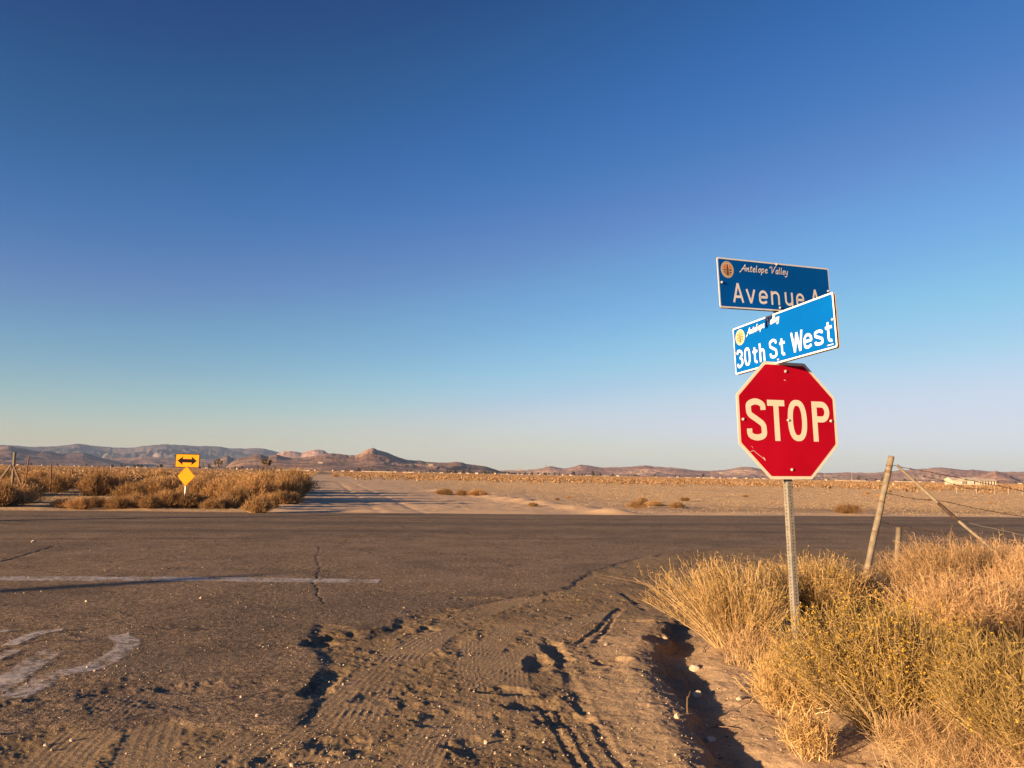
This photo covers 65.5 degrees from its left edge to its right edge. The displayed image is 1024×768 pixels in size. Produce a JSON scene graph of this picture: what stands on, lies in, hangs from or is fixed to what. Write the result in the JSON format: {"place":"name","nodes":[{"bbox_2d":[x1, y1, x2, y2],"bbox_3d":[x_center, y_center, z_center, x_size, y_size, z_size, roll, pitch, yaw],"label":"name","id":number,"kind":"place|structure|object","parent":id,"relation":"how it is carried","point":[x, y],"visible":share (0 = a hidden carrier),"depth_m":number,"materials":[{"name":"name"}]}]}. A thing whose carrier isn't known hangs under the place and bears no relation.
{"place":"outdoors","nodes":[
{"label":"outdoors","id":0,"kind":"place"},
{"bbox_2d":[0,446,139,466],"bbox_3d":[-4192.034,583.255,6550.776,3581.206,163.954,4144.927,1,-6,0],"label":"dark hills","id":1,"kind":"structure","parent":0,"point":[45,457],"depth_m":5996.33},
{"bbox_2d":[0,444,278,459],"bbox_3d":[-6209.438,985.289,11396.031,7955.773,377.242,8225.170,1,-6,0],"label":"mountains","id":2,"kind":"structure","parent":0,"point":[172,451],"depth_m":11795.83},
{"bbox_2d":[105,457,216,467],"bbox_3d":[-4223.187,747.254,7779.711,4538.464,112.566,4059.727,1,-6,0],"label":"foothills","id":3,"kind":"structure","parent":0,"point":[156,462],"depth_m":7899.59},
{"bbox_2d":[208,455,233,468],"bbox_3d":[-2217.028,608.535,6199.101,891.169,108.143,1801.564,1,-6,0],"label":"peak","id":4,"kind":"structure","parent":0,"point":[227,460],"depth_m":5900.26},
{"bbox_2d":[277,450,328,457],"bbox_3d":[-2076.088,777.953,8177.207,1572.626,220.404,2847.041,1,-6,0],"label":"pink hills","id":5,"kind":"structure","parent":0,"point":[294,454],"depth_m":8080.97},
{"bbox_2d":[226,448,501,473],"bbox_3d":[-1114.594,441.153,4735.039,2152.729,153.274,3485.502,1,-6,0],"label":"hills","id":6,"kind":"structure","parent":0,"point":[374,459],"depth_m":4236.07,"materials":[{"name":"stone"}]},
{"bbox_2d":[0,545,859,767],"bbox_3d":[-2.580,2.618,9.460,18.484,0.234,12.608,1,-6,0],"label":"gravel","id":7,"kind":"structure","parent":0,"point":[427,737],"depth_m":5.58,"materials":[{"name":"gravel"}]},
{"bbox_2d":[0,510,1023,735],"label":"road","id":8,"kind":"structure","parent":0,"point":[328,545],"depth_m":11.48,"materials":[{"name":"asphalt"}]},
{"bbox_2d":[0,628,139,697],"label":"painted letter","id":9,"kind":"object","parent":8,"relation":"on","point":[4,679],"visible":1,"depth_m":6.28,"materials":[{"name":"white paint"}]},
{"bbox_2d":[0,576,379,582],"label":"stop line","id":10,"kind":"object","parent":8,"relation":"on","point":[238,579],"visible":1,"depth_m":11.34,"materials":[{"name":"white paint"}]},
{"bbox_2d":[0,465,1023,767],"bbox_3d":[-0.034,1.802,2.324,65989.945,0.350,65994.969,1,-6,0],"label":"ground","id":11,"kind":"structure","parent":0,"point":[630,611],"depth_m":6.24,"materials":[{"name":"soil"}]},
{"bbox_2d":[0,464,19,479],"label":"desert shrub","id":12,"kind":"object","parent":11,"relation":"on","point":[8,474],"visible":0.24,"depth_m":61.53,"materials":[{"name":"brown plant"}]},
{"bbox_2d":[0,476,22,506],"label":"desert shrub","id":13,"kind":"object","parent":11,"relation":"on","point":[6,494],"visible":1,"depth_m":29.28,"materials":[{"name":"brown plant"}]},
{"bbox_2d":[2,452,22,486],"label":"fence post","id":14,"kind":"object","parent":11,"relation":"on","point":[14,470],"visible":0.69,"depth_m":40.60,"materials":[{"name":"brown wood"}]},
{"bbox_2d":[1,481,41,505],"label":"desert shrub","id":15,"kind":"object","parent":11,"relation":"on","point":[27,499],"visible":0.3,"depth_m":31.02,"materials":[{"name":"brown plant"}]},
{"bbox_2d":[0,474,42,491],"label":"desert shrub","id":16,"kind":"object","parent":11,"relation":"on","point":[16,482],"visible":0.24,"depth_m":41.27,"materials":[{"name":"brown plant"}]},
{"bbox_2d":[7,480,52,502],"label":"desert shrub","id":17,"kind":"object","parent":11,"relation":"on","point":[23,487],"visible":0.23,"depth_m":33.70,"materials":[{"name":"brown plant"}]},
{"bbox_2d":[16,476,53,493],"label":"desert shrub","id":18,"kind":"object","parent":11,"relation":"on","point":[38,483],"visible":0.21,"depth_m":43.36,"materials":[{"name":"brown plant"}]},
{"bbox_2d":[22,469,49,477],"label":"desert shrub","id":19,"kind":"object","parent":11,"relation":"on","point":[35,473],"visible":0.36,"depth_m":68.66,"materials":[{"name":"brown plant"}]},
{"bbox_2d":[49,464,51,492],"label":"fence post","id":20,"kind":"object","parent":11,"relation":"on","point":[50,476],"visible":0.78,"depth_m":46.63,"materials":[{"name":"wood"}]},
{"bbox_2d":[37,472,79,492],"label":"desert shrub","id":21,"kind":"object","parent":11,"relation":"on","point":[57,484],"visible":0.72,"depth_m":47.33,"materials":[{"name":"brown plant"}]},
{"bbox_2d":[46,498,72,507],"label":"desert shrub","id":22,"kind":"object","parent":11,"relation":"on","point":[58,503],"visible":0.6,"depth_m":30.12,"materials":[{"name":"brown plant"}]},
{"bbox_2d":[58,473,80,487],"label":"desert shrub","id":23,"kind":"object","parent":11,"relation":"on","point":[69,478],"visible":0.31,"depth_m":56.46,"materials":[{"name":"brown plant"}]},
{"bbox_2d":[63,496,98,508],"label":"desert shrub","id":24,"kind":"object","parent":11,"relation":"on","point":[81,503],"visible":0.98,"depth_m":29.07,"materials":[{"name":"brown plant"}]},
{"bbox_2d":[72,466,120,495],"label":"desert shrub","id":25,"kind":"object","parent":11,"relation":"on","point":[98,484],"visible":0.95,"depth_m":42.92,"materials":[{"name":"brown plant"}]},
{"bbox_2d":[88,496,105,507],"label":"desert shrub","id":26,"kind":"object","parent":11,"relation":"on","point":[96,500],"visible":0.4,"depth_m":30.75,"materials":[{"name":"brown plant"}]},
{"bbox_2d":[86,475,131,495],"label":"desert shrub","id":27,"kind":"object","parent":11,"relation":"on","point":[121,481],"visible":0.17,"depth_m":44.21,"materials":[{"name":"brown plant"}]},
{"bbox_2d":[99,494,135,508],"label":"desert shrub","id":28,"kind":"object","parent":11,"relation":"on","point":[121,503],"visible":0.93,"depth_m":29.44,"materials":[{"name":"brown plant"}]},
{"bbox_2d":[109,471,137,482],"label":"desert shrub","id":29,"kind":"object","parent":11,"relation":"on","point":[123,477],"visible":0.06,"depth_m":47.01,"materials":[{"name":"brown plant"}]},
{"bbox_2d":[106,479,148,498],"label":"desert shrub","id":30,"kind":"object","parent":11,"relation":"on","point":[128,488],"visible":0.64,"depth_m":37.59,"materials":[{"name":"brown plant"}]},
{"bbox_2d":[121,490,147,507],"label":"desert shrub","id":31,"kind":"object","parent":11,"relation":"on","point":[136,498],"visible":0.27,"depth_m":30.72,"materials":[{"name":"brown plant"}]},
{"bbox_2d":[137,471,155,478],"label":"desert shrub","id":32,"kind":"object","parent":11,"relation":"on","point":[146,475],"visible":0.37,"depth_m":82.58,"materials":[{"name":"brown plant"}]},
{"bbox_2d":[135,494,167,508],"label":"desert shrub","id":33,"kind":"object","parent":11,"relation":"on","point":[148,502],"visible":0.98,"depth_m":29.55,"materials":[{"name":"brown plant"}]},
{"bbox_2d":[135,474,180,495],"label":"desert shrub","id":34,"kind":"object","parent":11,"relation":"on","point":[155,486],"visible":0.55,"depth_m":43.90,"materials":[{"name":"brown plant"}]},
{"bbox_2d":[140,472,182,483],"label":"desert shrub","id":35,"kind":"object","parent":11,"relation":"on","point":[163,477],"visible":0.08,"depth_m":45.53,"materials":[{"name":"brown plant"}]},
{"bbox_2d":[153,468,170,475],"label":"desert shrub","id":36,"kind":"object","parent":11,"relation":"on","point":[164,471],"visible":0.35,"depth_m":102.00,"materials":[{"name":"brown plant"}]},
{"bbox_2d":[147,486,181,507],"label":"desert shrub","id":37,"kind":"object","parent":11,"relation":"on","point":[162,494],"visible":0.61,"depth_m":31.11,"materials":[{"name":"brown plant"}]},
{"bbox_2d":[160,476,183,492],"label":"desert shrub","id":38,"kind":"object","parent":11,"relation":"on","point":[176,481],"visible":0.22,"depth_m":44.50,"materials":[{"name":"brown plant"}]},
{"bbox_2d":[164,489,199,508],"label":"desert shrub","id":39,"kind":"object","parent":11,"relation":"on","point":[184,500],"visible":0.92,"depth_m":31.21,"materials":[{"name":"brown plant"}]},
{"bbox_2d":[175,476,209,497],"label":"desert shrub","id":40,"kind":"object","parent":11,"relation":"on","point":[194,488],"visible":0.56,"depth_m":41.68,"materials":[{"name":"brown plant"}]},
{"bbox_2d":[187,491,211,507],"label":"desert shrub","id":41,"kind":"object","parent":11,"relation":"on","point":[202,499],"visible":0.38,"depth_m":31.96,"materials":[{"name":"brown plant"}]},
{"bbox_2d":[192,474,215,483],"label":"desert shrub","id":42,"kind":"object","parent":11,"relation":"on","point":[204,478],"visible":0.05,"depth_m":45.92,"materials":[{"name":"brown plant"}]},
{"bbox_2d":[194,471,220,481],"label":"desert shrub","id":43,"kind":"object","parent":11,"relation":"on","point":[206,474],"visible":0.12,"depth_m":59.64,"materials":[{"name":"brown plant"}]},
{"bbox_2d":[197,497,223,508],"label":"desert shrub","id":44,"kind":"object","parent":11,"relation":"on","point":[212,503],"visible":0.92,"depth_m":30.40,"materials":[{"name":"brown plant"}]},
{"bbox_2d":[199,474,231,498],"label":"desert shrub","id":45,"kind":"object","parent":11,"relation":"on","point":[210,489],"visible":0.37,"depth_m":41.03,"materials":[{"name":"brown plant"}]},
{"bbox_2d":[213,459,222,473],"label":"joshua tree","id":46,"kind":"object","parent":11,"relation":"on","point":[218,463],"visible":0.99,"depth_m":188.55,"materials":[{"name":"green plant"}]},
{"bbox_2d":[216,493,242,508],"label":"desert shrub","id":47,"kind":"object","parent":11,"relation":"on","point":[227,503],"visible":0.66,"depth_m":31.11,"materials":[{"name":"brown plant"}]},
{"bbox_2d":[213,473,248,497],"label":"desert shrub","id":48,"kind":"object","parent":11,"relation":"on","point":[229,487],"visible":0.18,"depth_m":40.26,"materials":[{"name":"brown plant"}]},
{"bbox_2d":[223,472,247,479],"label":"desert shrub","id":49,"kind":"object","parent":11,"relation":"on","point":[231,476],"visible":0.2,"depth_m":70.20,"materials":[{"name":"brown plant"}]},
{"bbox_2d":[220,482,256,507],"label":"desert shrub","id":50,"kind":"object","parent":11,"relation":"on","point":[242,495],"visible":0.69,"depth_m":33.12,"materials":[{"name":"brown plant"}]},
{"bbox_2d":[233,473,249,481],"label":"desert shrub","id":51,"kind":"object","parent":11,"relation":"on","point":[240,476],"visible":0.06,"depth_m":56.61,"materials":[{"name":"brown plant"}]},
{"bbox_2d":[231,471,279,496],"bbox_3d":[-12.219,4.899,38.094,2.489,1.783,2.594,5,-8,-33],"label":"desert shrub","id":52,"kind":"object","parent":11,"relation":"on","point":[255,484],"visible":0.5,"depth_m":37.86,"materials":[{"name":"brown plant"}]},
{"bbox_2d":[239,494,274,512],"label":"desert shrub","id":53,"kind":"object","parent":11,"relation":"on","point":[260,505],"visible":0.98,"depth_m":28.79,"materials":[{"name":"brown plant"}]},
{"bbox_2d":[261,458,271,473],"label":"joshua tree","id":54,"kind":"object","parent":11,"relation":"on","point":[266,460],"visible":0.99,"depth_m":168.77,"materials":[{"name":"green plant"}]},
{"bbox_2d":[257,467,279,487],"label":"desert shrub","id":55,"kind":"object","parent":11,"relation":"on","point":[268,475],"visible":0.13,"depth_m":42.90,"materials":[{"name":"brown plant"}]},
{"bbox_2d":[259,492,279,508],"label":"desert shrub","id":56,"kind":"object","parent":11,"relation":"on","point":[273,499],"visible":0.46,"depth_m":31.73,"materials":[{"name":"brown plant"}]},
{"bbox_2d":[268,488,294,503],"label":"desert shrub","id":57,"kind":"object","parent":11,"relation":"on","point":[282,497],"visible":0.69,"depth_m":36.57,"materials":[{"name":"brown plant"}]},
{"bbox_2d":[269,468,302,498],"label":"desert shrub","id":58,"kind":"object","parent":11,"relation":"on","point":[292,486],"visible":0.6,"depth_m":39.65,"materials":[{"name":"brown plant"}]},
{"bbox_2d":[279,472,305,497],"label":"desert shrub","id":59,"kind":"object","parent":11,"relation":"on","point":[303,488],"visible":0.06,"depth_m":43.64,"materials":[{"name":"brown plant"}]},
{"bbox_2d":[277,471,312,493],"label":"desert shrub","id":60,"kind":"object","parent":11,"relation":"on","point":[308,489],"visible":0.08,"depth_m":49.49,"materials":[{"name":"brown plant"}]},
{"bbox_2d":[288,491,304,503],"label":"desert shrub","id":61,"kind":"object","parent":11,"relation":"on","point":[297,499],"visible":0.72,"depth_m":37.06,"materials":[{"name":"brown plant"}]},
{"bbox_2d":[283,467,313,489],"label":"desert shrub","id":62,"kind":"object","parent":11,"relation":"on","point":[305,479],"visible":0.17,"depth_m":54.78,"materials":[{"name":"brown plant"}]},
{"bbox_2d":[291,467,319,492],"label":"desert shrub","id":63,"kind":"object","parent":11,"relation":"on","point":[313,482],"visible":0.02,"depth_m":56.19,"materials":[{"name":"brown plant"}]},
{"bbox_2d":[433,488,453,494],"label":"desert shrub","id":64,"kind":"object","parent":11,"relation":"on","point":[446,491],"visible":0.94,"depth_m":57.93,"materials":[{"name":"brown plant"}]},
{"bbox_2d":[454,489,469,495],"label":"desert shrub","id":65,"kind":"object","parent":11,"relation":"on","point":[460,492],"visible":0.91,"depth_m":56.65,"materials":[{"name":"brown plant"}]},
{"bbox_2d":[466,488,492,495],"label":"desert shrub","id":66,"kind":"object","parent":11,"relation":"on","point":[473,492],"visible":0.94,"depth_m":55.54,"materials":[{"name":"brown plant"}]},
{"bbox_2d":[0,465,1023,492],"bbox_3d":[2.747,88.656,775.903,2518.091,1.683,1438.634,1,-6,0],"label":"scrub","id":67,"kind":"object","parent":11,"relation":"on","point":[912,486],"visible":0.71,"depth_m":228.57,"materials":[{"name":"plant"}]},
{"bbox_2d":[5,473,1023,516],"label":"dry grass","id":68,"kind":"structure","parent":11,"relation":"on","point":[513,482],"depth_m":63.72,"materials":[{"name":"plant"}]},
{"bbox_2d":[624,500,647,507],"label":"desert shrub","id":69,"kind":"object","parent":11,"relation":"on","point":[638,504],"visible":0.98,"depth_m":40.50,"materials":[{"name":"brown plant"}]},
{"bbox_2d":[645,500,664,505],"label":"desert shrub","id":70,"kind":"object","parent":11,"relation":"on","point":[652,503],"visible":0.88,"depth_m":44.08,"materials":[{"name":"brown plant"}]},
{"bbox_2d":[667,501,685,507],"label":"desert shrub","id":71,"kind":"object","parent":11,"relation":"on","point":[676,505],"visible":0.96,"depth_m":41.53,"materials":[{"name":"brown plant"}]},
{"bbox_2d":[689,664,699,671],"bbox_3d":[1.579,2.465,6.883,0.099,0.074,0.079,4,-7,-27],"label":"stone","id":72,"kind":"object","parent":11,"relation":"on","point":[693,668],"visible":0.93,"depth_m":6.86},
{"bbox_2d":[692,690,701,696],"bbox_3d":[1.417,2.378,6.104,0.067,0.064,0.068,2,-7,-9],"label":"stone","id":73,"kind":"object","parent":11,"relation":"on","point":[697,693],"visible":1,"depth_m":6.08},
{"bbox_2d":[706,736,715,741],"bbox_3d":[1.257,2.240,5.021,0.063,0.041,0.050,-1,-7,16],"label":"stone","id":74,"kind":"object","parent":11,"relation":"on","point":[710,738],"visible":1,"depth_m":5.01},
{"bbox_2d":[629,551,802,648],"bbox_3d":[2.012,2.086,7.632,1.752,0.975,1.659,1,-6,0],"label":"dry shrub","id":75,"kind":"object","parent":11,"relation":"on","point":[721,604],"visible":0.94,"depth_m":7.57,"materials":[{"name":"plant"}]},
{"bbox_2d":[710,615,806,670],"bbox_3d":[2.133,2.258,6.935,0.668,0.466,0.732,4,-7,-25],"label":"grass tuft","id":76,"kind":"object","parent":11,"relation":"on","point":[743,651],"visible":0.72,"depth_m":6.87,"materials":[{"name":"plant"}]},
{"bbox_2d":[733,654,834,715],"bbox_3d":[1.909,2.099,5.589,0.731,0.466,0.729,1,-6,0],"label":"dry shrub","id":77,"kind":"object","parent":11,"relation":"on","point":[769,689],"visible":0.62,"depth_m":5.44,"materials":[{"name":"plant"}]},
{"bbox_2d":[773,311,800,644],"bbox_3d":[2.142,0.877,6.169,0.194,3.562,0.066,0,-7,10],"label":"sign post","id":78,"kind":"object","parent":11,"relation":"on","point":[790,540],"visible":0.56,"depth_m":6.11,"materials":[{"name":"metal"}]},
{"bbox_2d":[717,257,829,311],"bbox_3d":[2.104,-0.766,6.317,1.257,0.390,0.034,0,-5,-29],"label":"street name sign","id":79,"kind":"object","parent":78,"relation":"attached to","point":[757,285],"visible":0.97,"depth_m":6.25,"materials":[{"name":"metal"}]},
{"bbox_2d":[733,292,839,374],"bbox_3d":[2.088,-0.363,6.194,0.035,0.400,1.269,1,-8,-17],"label":"street name sign","id":80,"kind":"object","parent":78,"relation":"attached to","point":[806,329],"visible":1,"depth_m":6.08,"materials":[{"name":"metal"}]},
{"bbox_2d":[736,361,837,478],"bbox_3d":[2.148,0.281,6.194,0.914,0.914,0.020,2,-9,-18],"label":"stop sign","id":81,"kind":"object","parent":78,"relation":"attached to","point":[786,421],"visible":1,"depth_m":6.19,"materials":[{"name":"metal"}]},
{"bbox_2d":[746,635,842,710],"bbox_3d":[2.196,2.070,5.662,0.938,0.538,0.850,1,-6,0],"label":"dry shrub","id":82,"kind":"object","parent":11,"relation":"on","point":[769,656],"visible":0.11,"depth_m":5.64,"materials":[{"name":"plant"}]},
{"bbox_2d":[771,696,841,761],"bbox_3d":[1.728,2.014,4.653,0.430,0.418,0.451,1,-6,0],"label":"grass tuft","id":83,"kind":"object","parent":11,"relation":"on","point":[813,741],"visible":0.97,"depth_m":4.60,"materials":[{"name":"plant"}]},
{"bbox_2d":[739,545,885,628],"bbox_3d":[3.154,2.163,8.449,1.478,0.908,1.539,-5,-9,45],"label":"dry shrub","id":84,"kind":"object","parent":11,"relation":"on","point":[826,583],"visible":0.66,"depth_m":8.16,"materials":[{"name":"plant"}]},
{"bbox_2d":[832,502,865,513],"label":"desert shrub","id":85,"kind":"object","parent":11,"relation":"on","point":[845,508],"visible":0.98,"depth_m":36.55,"materials":[{"name":"brown plant"}]},
{"bbox_2d":[834,560,892,625],"bbox_3d":[3.691,2.352,8.846,1.114,0.761,1.188,-2,-7,23],"label":"dry shrub","id":86,"kind":"object","parent":11,"relation":"on","point":[877,596],"visible":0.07,"depth_m":8.55,"materials":[{"name":"beige plant"}]},
{"bbox_2d":[862,455,893,579],"bbox_3d":[4.851,2.007,10.658,0.715,2.111,0.093,3,-7,-17],"label":"fence post","id":87,"kind":"object","parent":11,"relation":"on","point":[879,511],"visible":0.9,"depth_m":10.68,"materials":[{"name":"brown wood"}]},
{"bbox_2d":[881,521,1016,544],"bbox_3d":[6.555,2.118,10.744,3.150,0.468,0.036,1,-6,0],"label":"barbed wire","id":88,"kind":"object","parent":87,"relation":"attached to","point":[941,532],"visible":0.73,"depth_m":10.75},
{"bbox_2d":[896,464,1006,560],"bbox_3d":[5.619,1.645,10.178,0.047,1.231,1.434,5,-8,-34],"label":"brace pole","id":89,"kind":"object","parent":87,"relation":"attached to","point":[948,512],"visible":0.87,"depth_m":10.23,"materials":[{"name":"brown wood"}]},
{"bbox_2d":[887,493,1023,516],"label":"barbed wire","id":90,"kind":"object","parent":87,"relation":"attached to","point":[952,503],"visible":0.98,"depth_m":10.80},
{"bbox_2d":[893,465,1022,491],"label":"barbed wire","id":91,"kind":"object","parent":87,"relation":"attached to","point":[961,478],"visible":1,"depth_m":10.83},
{"bbox_2d":[757,578,1022,740],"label":"dry shrub","id":92,"kind":"object","parent":11,"relation":"on","point":[858,674],"visible":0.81,"depth_m":4.83,"materials":[{"name":"plant"}]},
{"bbox_2d":[892,527,901,592],"bbox_3d":[5.505,2.578,11.394,0.169,1.047,0.080,1,-6,0],"label":"stub post","id":93,"kind":"object","parent":11,"relation":"on","point":[898,534],"visible":0.4,"depth_m":11.40,"materials":[{"name":"brown wood"}]},
{"bbox_2d":[857,699,1023,767],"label":"grass tuft","id":94,"kind":"object","parent":11,"relation":"on","point":[931,733],"visible":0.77,"depth_m":4.27,"materials":[{"name":"plant"}]},
{"bbox_2d":[868,561,1023,653],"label":"dry shrub","id":95,"kind":"object","parent":11,"relation":"on","point":[986,605],"visible":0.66,"depth_m":6.66,"materials":[{"name":"beige plant"}]},
{"bbox_2d":[872,528,1022,612],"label":"dry shrub","id":96,"kind":"object","parent":11,"relation":"on","point":[937,561],"visible":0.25,"depth_m":8.53,"materials":[{"name":"beige plant"}]},
{"bbox_2d":[877,612,1023,767],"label":"dry shrub","id":97,"kind":"object","parent":11,"relation":"on","point":[986,704],"visible":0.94,"depth_m":4.22,"materials":[{"name":"plant"}]},
{"bbox_2d":[944,477,996,485],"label":"ranch house","id":98,"kind":"structure","parent":11,"relation":"on","point":[954,480],"depth_m":428.15,"materials":[{"name":"beige"}]},
{"bbox_2d":[950,533,1023,563],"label":"dry shrub","id":99,"kind":"object","parent":11,"relation":"on","point":[994,546],"visible":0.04,"depth_m":9.63,"materials":[{"name":"beige plant"}]},
{"bbox_2d":[972,537,1023,602],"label":"dry shrub","id":100,"kind":"object","parent":11,"relation":"on","point":[1013,571],"visible":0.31,"depth_m":7.96,"materials":[{"name":"beige plant"}]},
{"bbox_3d":[-13.836,4.159,33.838,0.135,2.164,0.090,1,-6,0],"label":"sign post","id":101,"kind":"object","parent":11,"relation":"on","visible":0},
{"bbox_2d":[178,467,194,485],"bbox_3d":[-13.803,3.903,33.730,0.840,0.840,0.009,0,-6,16],"label":"diamond sign","id":102,"kind":"object","parent":101,"relation":"attached to","point":[186,476],"visible":1,"depth_m":33.72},
{"bbox_2d":[175,454,199,467],"bbox_3d":[-13.781,3.261,33.821,1.200,0.580,0.017,0,-7,16],"label":"arrow sign","id":103,"kind":"object","parent":101,"relation":"attached to","point":[187,460],"visible":1,"depth_m":33.81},
{"bbox_2d":[0,0,1023,472],"label":"sky","id":104,"kind":"structure","parent":0,"point":[492,234],"materials":[{"name":"blue"}]},
{"bbox_2d":[501,465,1023,482],"bbox_3d":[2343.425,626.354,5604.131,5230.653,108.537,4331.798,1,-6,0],"label":"distant hills","id":105,"kind":"structure","parent":0,"point":[737,472],"depth_m":5350.52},
{"bbox_2d":[923,476,990,490],"bbox_3d":[6.212,1.388,11.128,0.942,0.190,0.036,1,-6,0],"label":"barbed wire","id":106,"kind":"object","parent":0,"point":[955,484],"visible":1,"depth_m":11.12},
{"bbox_2d":[977,471,1023,483],"bbox_3d":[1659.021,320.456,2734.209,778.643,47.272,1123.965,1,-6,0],"label":"hill","id":107,"kind":"structure","parent":0,"point":[1002,477],"depth_m":2620.25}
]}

